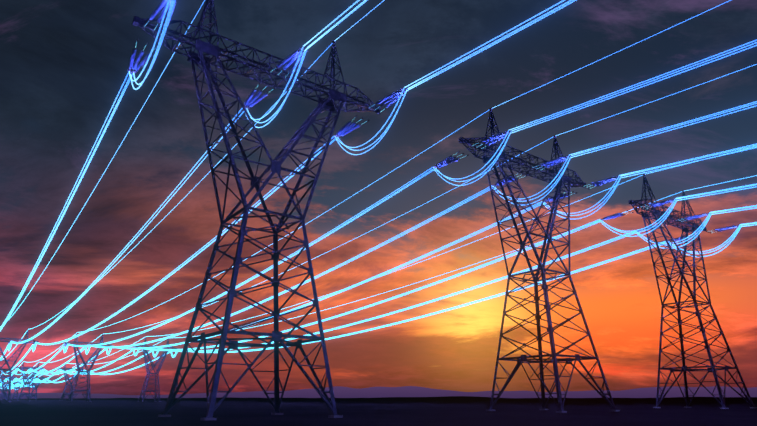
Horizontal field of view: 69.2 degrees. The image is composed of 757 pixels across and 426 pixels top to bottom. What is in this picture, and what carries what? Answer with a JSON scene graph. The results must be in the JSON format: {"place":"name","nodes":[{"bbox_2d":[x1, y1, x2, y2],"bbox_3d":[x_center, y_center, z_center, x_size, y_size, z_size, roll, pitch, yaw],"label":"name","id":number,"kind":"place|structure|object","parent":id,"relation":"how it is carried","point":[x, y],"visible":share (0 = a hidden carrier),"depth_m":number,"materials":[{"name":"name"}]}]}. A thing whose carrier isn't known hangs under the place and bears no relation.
{"place":"outdoors","nodes":[
{"label":"outdoors","id":0,"kind":"place"},
{"bbox_2d":[0,396,756,425],"bbox_3d":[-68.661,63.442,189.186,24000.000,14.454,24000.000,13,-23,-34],"label":"ground","id":1,"kind":"structure","parent":0,"point":[447,411],"depth_m":69.14,"materials":[{"name":"soil"}]},
{"bbox_2d":[0,373,16,399],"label":"pylon","id":2,"kind":"object","parent":1,"relation":"on","point":[4,385],"visible":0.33,"depth_m":955.93,"materials":[{"name":"metal"}]},
{"bbox_2d":[11,382,21,399],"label":"pylon","id":3,"kind":"object","parent":1,"relation":"on","point":[18,388],"visible":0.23,"depth_m":1271.83,"materials":[{"name":"metal"}]},
{"bbox_2d":[0,330,38,401],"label":"pylon","id":4,"kind":"object","parent":1,"relation":"on","point":[9,378],"visible":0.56,"depth_m":350.92,"materials":[{"name":"metal"}]},
{"bbox_2d":[15,362,43,399],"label":"pylon","id":5,"kind":"object","parent":1,"relation":"on","point":[24,385],"visible":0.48,"depth_m":664.95,"materials":[{"name":"metal"}]},
{"bbox_2d":[27,375,44,399],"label":"pylon","id":6,"kind":"object","parent":1,"relation":"on","point":[35,388],"visible":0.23,"depth_m":981.06,"materials":[{"name":"metal"}]},
{"bbox_2d":[58,364,84,399],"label":"pylon","id":7,"kind":"object","parent":1,"relation":"on","point":[66,382],"visible":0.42,"depth_m":690.41,"materials":[{"name":"metal"}]},
{"bbox_2d":[63,334,111,401],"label":"pylon","id":8,"kind":"object","parent":1,"relation":"on","point":[84,363],"visible":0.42,"depth_m":374.18,"materials":[{"name":"metal"}]},
{"bbox_2d":[133,338,176,400],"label":"pylon","id":9,"kind":"object","parent":1,"relation":"on","point":[148,371],"visible":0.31,"depth_m":399.36,"materials":[{"name":"metal"}]},
{"bbox_2d":[127,0,407,420],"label":"pylon","id":10,"kind":"object","parent":1,"relation":"on","point":[205,63],"visible":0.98,"depth_m":57.93,"materials":[{"name":"metal"}]},
{"bbox_2d":[0,0,575,371],"bbox_3d":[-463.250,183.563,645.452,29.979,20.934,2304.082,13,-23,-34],"label":"conductors","id":11,"kind":"object","parent":10,"relation":"attached to","point":[33,347],"visible":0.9,"depth_m":75.39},
{"bbox_2d":[433,108,620,412],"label":"pylon","id":12,"kind":"object","parent":1,"relation":"on","point":[507,180],"visible":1,"depth_m":83.20,"materials":[{"name":"metal"}]},
{"bbox_2d":[0,0,756,386],"bbox_3d":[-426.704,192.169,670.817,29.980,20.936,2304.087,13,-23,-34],"label":"conductors","id":13,"kind":"object","parent":12,"relation":"hanging from","point":[86,348],"visible":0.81,"depth_m":101.27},
{"bbox_2d":[600,174,756,408],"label":"pylon","id":14,"kind":"object","parent":1,"relation":"on","point":[694,227],"visible":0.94,"depth_m":108.45,"materials":[{"name":"metal"}]},
{"bbox_2d":[1,146,756,389],"bbox_3d":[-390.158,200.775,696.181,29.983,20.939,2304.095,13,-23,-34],"label":"conductors","id":15,"kind":"object","parent":14,"relation":"attached to","point":[734,234],"visible":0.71,"depth_m":158.43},
{"bbox_2d":[0,386,756,398],"bbox_3d":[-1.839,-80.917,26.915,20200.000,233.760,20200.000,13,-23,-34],"label":"distant ridge","id":16,"kind":"structure","parent":0,"point":[407,391],"depth_m":8725.95,"materials":[{"name":"purple"}]},
{"bbox_2d":[0,0,756,394],"label":"sky","id":17,"kind":"structure","parent":0,"point":[64,64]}
]}

